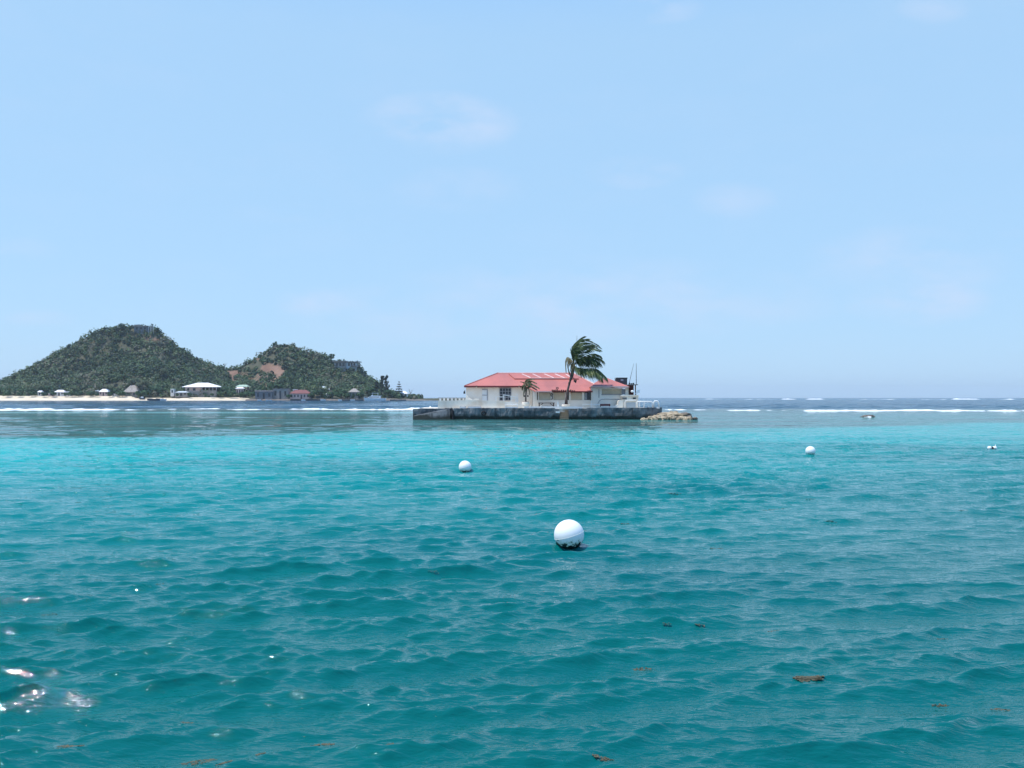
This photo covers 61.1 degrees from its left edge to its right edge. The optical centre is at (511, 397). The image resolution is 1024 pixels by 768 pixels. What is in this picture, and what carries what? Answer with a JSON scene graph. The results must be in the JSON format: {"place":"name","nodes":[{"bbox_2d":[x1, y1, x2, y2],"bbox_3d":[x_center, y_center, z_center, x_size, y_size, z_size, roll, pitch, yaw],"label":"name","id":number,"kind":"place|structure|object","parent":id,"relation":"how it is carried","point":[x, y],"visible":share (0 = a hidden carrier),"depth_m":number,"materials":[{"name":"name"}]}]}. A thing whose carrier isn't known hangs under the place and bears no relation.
{"place":"outdoors","nodes":[
{"label":"outdoors","id":0,"kind":"place"},
{"bbox_2d":[0,395,248,400],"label":"beach","id":1,"kind":"structure","parent":0,"point":[64,398],"depth_m":735.46,"materials":[{"name":"beige sand"}]},
{"bbox_2d":[54,390,64,395],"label":"beach house","id":2,"kind":"structure","parent":1,"relation":"on","point":[59,392],"depth_m":747.00,"materials":[{"name":"white concrete"}]},
{"bbox_2d":[86,391,94,395],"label":"shore bush","id":3,"kind":"object","parent":1,"relation":"on","point":[89,393],"visible":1,"depth_m":741.59,"materials":[{"name":"green plant"}]},
{"bbox_2d":[99,389,109,395],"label":"pink beach house","id":4,"kind":"structure","parent":1,"relation":"on","point":[102,392],"depth_m":748.00,"materials":[{"name":"clear concrete"}]},
{"bbox_2d":[123,385,139,396],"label":"thatched hut","id":5,"kind":"object","parent":1,"relation":"on","point":[132,389],"visible":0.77,"depth_m":748.10,"materials":[{"name":"beige plant"}]},
{"bbox_2d":[141,390,149,395],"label":"shore bush","id":6,"kind":"object","parent":1,"relation":"on","point":[145,392],"visible":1,"depth_m":738.82,"materials":[{"name":"green plant"}]},
{"bbox_2d":[175,391,189,396],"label":"beach hut","id":7,"kind":"object","parent":1,"relation":"on","point":[182,393],"visible":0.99,"depth_m":744.00,"materials":[{"name":"white wood"}]},
{"bbox_2d":[225,387,235,392],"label":"shore tree","id":8,"kind":"object","parent":1,"relation":"on","point":[229,389],"visible":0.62,"depth_m":751.59,"materials":[{"name":"green plant"}]},
{"bbox_2d":[227,390,236,395],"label":"shore bush","id":9,"kind":"object","parent":1,"relation":"on","point":[230,393],"visible":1,"depth_m":739.26,"materials":[{"name":"green plant"}]},
{"bbox_2d":[235,387,244,396],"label":"canopy house","id":10,"kind":"structure","parent":1,"relation":"on","point":[239,389],"depth_m":751.00,"materials":[{"name":"white concrete"}]},
{"bbox_2d":[1,329,465,399],"bbox_3d":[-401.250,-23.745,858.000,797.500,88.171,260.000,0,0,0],"label":"hills","id":11,"kind":"structure","parent":0,"point":[277,370],"depth_m":834.05,"materials":[{"name":"green plant"}]},
{"bbox_2d":[10,388,23,393],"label":"shore tree","id":12,"kind":"object","parent":11,"relation":"on","point":[18,390],"visible":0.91,"depth_m":753.72,"materials":[{"name":"green plant"}]},
{"bbox_2d":[24,388,35,391],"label":"shore tree","id":13,"kind":"object","parent":11,"relation":"on","point":[27,389],"visible":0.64,"depth_m":756.15,"materials":[{"name":"green plant"}]},
{"bbox_2d":[38,386,52,391],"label":"shore tree","id":14,"kind":"object","parent":11,"relation":"on","point":[44,388],"visible":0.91,"depth_m":752.25,"materials":[{"name":"green plant"}]},
{"bbox_2d":[132,377,143,383],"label":"coconut palm","id":15,"kind":"object","parent":11,"relation":"on","point":[136,379],"visible":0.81,"depth_m":755.55,"materials":[{"name":"green plant"}]},
{"bbox_2d":[134,325,153,333],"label":"hilltop ruin","id":16,"kind":"object","parent":11,"relation":"on","point":[137,328],"visible":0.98,"depth_m":846.00,"materials":[{"name":"grey stone"}]},
{"bbox_2d":[149,385,160,390],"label":"shore tree","id":17,"kind":"object","parent":11,"relation":"on","point":[154,388],"visible":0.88,"depth_m":752.16,"materials":[{"name":"green plant"}]},
{"bbox_2d":[156,387,166,393],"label":"shore tree","id":18,"kind":"object","parent":11,"relation":"on","point":[159,390],"visible":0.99,"depth_m":752.15,"materials":[{"name":"green plant"}]},
{"bbox_2d":[170,388,175,395],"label":"beach cabin","id":19,"kind":"object","parent":11,"relation":"on","point":[173,390],"visible":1,"depth_m":747.00,"materials":[{"name":"white wood"}]},
{"bbox_2d":[183,383,220,396],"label":"pavilion","id":20,"kind":"structure","parent":11,"relation":"on","point":[196,388],"depth_m":750.22,"materials":[{"name":"white concrete"}]},
{"bbox_2d":[0,323,423,398],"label":"hillside scrub","id":21,"kind":"object","parent":11,"relation":"on","point":[118,368],"visible":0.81,"depth_m":815.33,"materials":[{"name":"green plant"}]},
{"bbox_2d":[218,386,226,390],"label":"shore tree","id":22,"kind":"object","parent":11,"relation":"on","point":[221,388],"visible":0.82,"depth_m":753.17,"materials":[{"name":"green plant"}]},
{"bbox_2d":[235,385,248,389],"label":"green roof house","id":23,"kind":"structure","parent":11,"relation":"on","point":[244,386],"depth_m":755.00,"materials":[{"name":"clear metal"}]},
{"bbox_2d":[268,383,277,388],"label":"shore bush","id":24,"kind":"object","parent":11,"relation":"on","point":[272,386],"visible":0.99,"depth_m":742.81,"materials":[{"name":"green plant"}]},
{"bbox_2d":[313,390,322,394],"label":"shore bush","id":25,"kind":"object","parent":11,"relation":"on","point":[317,392],"visible":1,"depth_m":733.97,"materials":[{"name":"green plant"}]},
{"bbox_2d":[328,354,334,362],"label":"skyline tree","id":26,"kind":"object","parent":11,"relation":"on","point":[331,357],"visible":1,"depth_m":848.70,"materials":[{"name":"grey plant"}]},
{"bbox_2d":[332,361,361,371],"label":"modern house","id":27,"kind":"structure","parent":11,"relation":"on","point":[346,364],"depth_m":838.00,"materials":[{"name":"grey glass"}]},
{"bbox_2d":[364,387,374,392],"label":"shore tree","id":28,"kind":"object","parent":11,"relation":"on","point":[371,389],"visible":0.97,"depth_m":747.64,"materials":[{"name":"green plant"}]},
{"bbox_2d":[374,381,378,391],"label":"casuarina tree","id":29,"kind":"object","parent":11,"relation":"on","point":[376,385],"visible":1,"depth_m":749.30,"materials":[{"name":"green plant"}]},
{"bbox_2d":[378,375,384,394],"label":"casuarina tree","id":30,"kind":"object","parent":11,"relation":"on","point":[382,377],"visible":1,"depth_m":747.51,"materials":[{"name":"green plant"}]},
{"bbox_2d":[383,375,389,392],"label":"casuarina tree","id":31,"kind":"object","parent":11,"relation":"on","point":[386,386],"visible":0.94,"depth_m":745.32,"materials":[{"name":"green plant"}]},
{"bbox_2d":[384,390,391,396],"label":"shore tree","id":32,"kind":"object","parent":11,"relation":"on","point":[388,392],"visible":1,"depth_m":740.39,"materials":[{"name":"green plant"}]},
{"bbox_2d":[395,381,403,394],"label":"norfolk pine","id":33,"kind":"object","parent":11,"relation":"on","point":[398,389],"visible":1,"depth_m":738.96,"materials":[{"name":"green plant"}]},
{"bbox_2d":[245,398,438,400],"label":"rocky shore","id":34,"kind":"structure","parent":0,"point":[254,399],"depth_m":723.85,"materials":[{"name":"grey stone"}]},
{"bbox_2d":[255,390,273,398],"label":"stone quay house","id":35,"kind":"structure","parent":34,"relation":"on","point":[263,394],"depth_m":727.00,"materials":[{"name":"grey stone"}]},
{"bbox_2d":[273,389,289,398],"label":"grey warehouse","id":36,"kind":"structure","parent":34,"relation":"on","point":[280,393],"depth_m":730.00,"materials":[{"name":"clear concrete"}]},
{"bbox_2d":[289,390,310,398],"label":"red roof house","id":37,"kind":"structure","parent":34,"relation":"on","point":[299,394],"depth_m":730.00,"materials":[{"name":"clear concrete"}]},
{"bbox_2d":[334,392,342,396],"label":"shore bush","id":38,"kind":"object","parent":34,"relation":"on","point":[338,394],"visible":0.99,"depth_m":729.32,"materials":[{"name":"green plant"}]},
{"bbox_2d":[348,388,359,398],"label":"stone cottage","id":39,"kind":"structure","parent":34,"relation":"on","point":[354,391],"depth_m":733.00,"materials":[{"name":"grey stone"}]},
{"bbox_2d":[438,400,504,407],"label":"parapet","id":40,"kind":"structure","parent":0,"point":[471,403],"depth_m":99.60,"materials":[{"name":"beige paint"}]},
{"bbox_2d":[0,398,1023,767],"bbox_3d":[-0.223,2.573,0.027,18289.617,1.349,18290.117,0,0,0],"label":"sea","id":41,"kind":"structure","parent":0,"point":[356,584],"depth_m":11.41,"materials":[{"name":"liquid"}]},
{"bbox_2d":[56,745,82,746],"bbox_3d":[-3.151,2.490,6.191,0.196,0.022,0.074,0,0,0],"label":"seaweed","id":42,"kind":"object","parent":41,"relation":"on","point":[68,745],"visible":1,"depth_m":6.18,"materials":[{"name":"plant"}]},
{"bbox_2d":[180,758,216,764],"bbox_3d":[-2.167,2.523,6.009,0.266,0.037,0.102,0,0,0],"label":"seaweed","id":43,"kind":"object","parent":41,"relation":"on","point":[195,761],"visible":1,"depth_m":6.00,"materials":[{"name":"plant"}]},
{"bbox_2d":[290,399,320,400],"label":"jetty","id":44,"kind":"object","parent":41,"relation":"in","point":[304,399],"visible":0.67,"depth_m":722.00,"materials":[{"name":"blue paint"}]},
{"bbox_2d":[310,743,334,745],"bbox_3d":[-1.386,2.535,6.327,0.181,0.024,0.070,0,0,0],"label":"seaweed","id":45,"kind":"object","parent":41,"relation":"on","point":[323,744],"visible":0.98,"depth_m":6.33,"materials":[{"name":"plant"}]},
{"bbox_2d":[341,399,363,400],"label":"jetty","id":46,"kind":"object","parent":41,"relation":"in","point":[352,399],"visible":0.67,"depth_m":719.00,"materials":[{"name":"grey paint"}]},
{"bbox_2d":[364,394,385,400],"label":"motor yacht","id":47,"kind":"object","parent":41,"relation":"on","point":[374,398],"visible":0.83,"depth_m":710.10,"materials":[{"name":"white plastic"}]},
{"bbox_2d":[413,409,450,419],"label":"slipway","id":48,"kind":"structure","parent":41,"relation":"in","point":[441,415],"depth_m":98.11,"materials":[{"name":"concrete"}]},
{"bbox_2d":[459,461,470,471],"bbox_3d":[-1.599,2.970,29.556,0.431,1.634,0.436,0,0,0],"label":"mooring buoy","id":49,"kind":"object","parent":41,"relation":"on","point":[464,466],"visible":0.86,"depth_m":29.40,"materials":[{"name":"white paint"}]},
{"bbox_2d":[0,398,1023,410],"bbox_3d":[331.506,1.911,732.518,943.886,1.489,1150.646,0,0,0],"label":"sea foam","id":50,"kind":"object","parent":41,"relation":"on","point":[17,409],"visible":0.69,"depth_m":174.62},
{"bbox_2d":[554,520,583,548],"bbox_3d":[0.957,2.904,14.540,0.506,1.710,0.512,0,0,0],"label":"mooring buoy","id":51,"kind":"object","parent":41,"relation":"on","point":[568,534],"visible":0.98,"depth_m":14.36,"materials":[{"name":"white paint"}]},
{"bbox_2d":[592,754,613,760],"bbox_3d":[0.633,2.492,5.998,0.158,0.041,0.067,0,0,0],"label":"seaweed","id":52,"kind":"object","parent":41,"relation":"on","point":[602,758],"visible":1,"depth_m":6.00,"materials":[{"name":"brown plant"}]},
{"bbox_2d":[792,675,824,681],"bbox_3d":[2.619,2.475,7.653,0.287,0.042,0.164,0,0,0],"label":"seaweed","id":53,"kind":"object","parent":41,"relation":"on","point":[806,678],"visible":1,"depth_m":7.64,"materials":[{"name":"brown plant"}]},
{"bbox_2d":[805,446,815,453],"bbox_3d":[13.005,2.937,37.767,0.424,1.627,0.428,0,0,0],"label":"mooring buoy","id":54,"kind":"object","parent":41,"relation":"on","point":[810,450],"visible":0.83,"depth_m":37.61,"materials":[{"name":"white paint"}]},
{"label":"shore rock","id":55,"kind":"object","parent":41,"relation":"in","visible":0},
{"bbox_2d":[656,412,686,416],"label":"shore rock","id":56,"kind":"object","parent":55,"relation":"on","point":[676,414],"visible":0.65,"depth_m":98.28,"materials":[{"name":"beige stone"}]},
{"bbox_2d":[0,0,1023,397],"label":"sky","id":57,"kind":"structure","parent":0,"point":[725,198],"materials":[{"name":"blue"}]},
{"bbox_2d":[423,407,645,419],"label":"terrace ground","id":58,"kind":"structure","parent":0,"point":[560,410],"depth_m":98.88,"materials":[{"name":"concrete"}]},
{"bbox_2d":[413,408,452,418],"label":"sea wall","id":59,"kind":"structure","parent":58,"relation":"on","point":[421,411],"depth_m":98.90,"materials":[{"name":"concrete"}]},
{"bbox_2d":[439,398,463,400],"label":"balustrade","id":60,"kind":"object","parent":58,"relation":"on","point":[448,399],"visible":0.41,"depth_m":110.02,"materials":[{"name":"white paint"}]},
{"bbox_2d":[454,408,558,419],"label":"sea wall","id":61,"kind":"structure","parent":58,"relation":"on","point":[509,413],"depth_m":98.01,"materials":[{"name":"concrete"}]},
{"bbox_2d":[503,394,517,401],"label":"stair railing","id":62,"kind":"object","parent":58,"relation":"on","point":[512,398],"visible":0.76,"depth_m":100.46,"materials":[{"name":"white metal"}]},
{"bbox_2d":[505,402,522,407],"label":"parapet","id":63,"kind":"structure","parent":58,"relation":"on","point":[520,405],"depth_m":99.90,"materials":[{"name":"white paint"}]},
{"bbox_2d":[522,401,528,407],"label":"planter","id":64,"kind":"object","parent":58,"relation":"on","point":[525,403],"visible":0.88,"depth_m":99.77,"materials":[{"name":"beige paint"}]},
{"bbox_2d":[522,379,539,400],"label":"palm","id":65,"kind":"object","parent":64,"relation":"in","point":[528,383],"visible":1,"depth_m":100.02,"materials":[{"name":"green plant"}]},
{"bbox_2d":[524,406,582,408],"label":"terrace kerb","id":66,"kind":"structure","parent":58,"relation":"on","point":[565,407],"depth_m":98.65,"materials":[{"name":"white paint"}]},
{"bbox_2d":[560,410,568,419],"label":"steps","id":67,"kind":"structure","parent":58,"relation":"on","point":[564,415],"depth_m":98.10,"materials":[{"name":"beige concrete"}]},
{"bbox_2d":[583,405,615,407],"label":"terrace kerb","id":68,"kind":"structure","parent":58,"relation":"on","point":[612,406],"depth_m":98.85,"materials":[{"name":"white paint"}]},
{"bbox_2d":[569,407,661,419],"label":"sea wall","id":69,"kind":"structure","parent":58,"relation":"on","point":[609,413],"depth_m":98.03,"materials":[{"name":"concrete"}]},
{"bbox_2d":[636,400,659,407],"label":"terrace railing","id":70,"kind":"object","parent":58,"relation":"on","point":[653,403],"visible":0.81,"depth_m":100.44,"materials":[{"name":"white metal"}]},
{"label":"planter","id":71,"kind":"object","parent":58,"relation":"on","visible":0},
{"bbox_2d":[565,336,607,404],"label":"coconut palm","id":72,"kind":"object","parent":71,"relation":"in","point":[582,359],"visible":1,"depth_m":99.39,"materials":[{"name":"green plant"}]},
{"bbox_2d":[463,372,638,407],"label":"bar building","id":73,"kind":"structure","parent":0,"point":[496,386],"depth_m":103.59,"materials":[{"name":"white paint"}]},
{"bbox_2d":[482,389,487,400],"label":"door","id":74,"kind":"structure","parent":73,"relation":"in","point":[484,391],"depth_m":103.96,"materials":[{"name":"white paint"}]},
{"bbox_2d":[499,388,510,400],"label":"window","id":75,"kind":"structure","parent":73,"relation":"in","point":[502,391],"depth_m":103.96,"materials":[{"name":"grey glass"}]},
{"bbox_2d":[552,387,574,391],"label":"driftwood sign","id":76,"kind":"object","parent":73,"relation":"attached to","point":[557,390],"visible":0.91,"depth_m":101.25,"materials":[{"name":"brown wood"}]},
{"bbox_2d":[584,392,590,399],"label":"window","id":77,"kind":"structure","parent":73,"relation":"in","point":[587,395],"depth_m":101.95,"materials":[{"name":"grey glass"}]},
{"bbox_2d":[615,378,627,384],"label":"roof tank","id":78,"kind":"object","parent":73,"relation":"on","point":[622,380],"visible":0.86,"depth_m":105.60,"materials":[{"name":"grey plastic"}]},
{"bbox_2d":[624,400,635,407],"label":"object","id":79,"kind":"structure","parent":73,"relation":"in","point":[626,404],"depth_m":101.06,"materials":[{"name":"white paint"}]}
]}

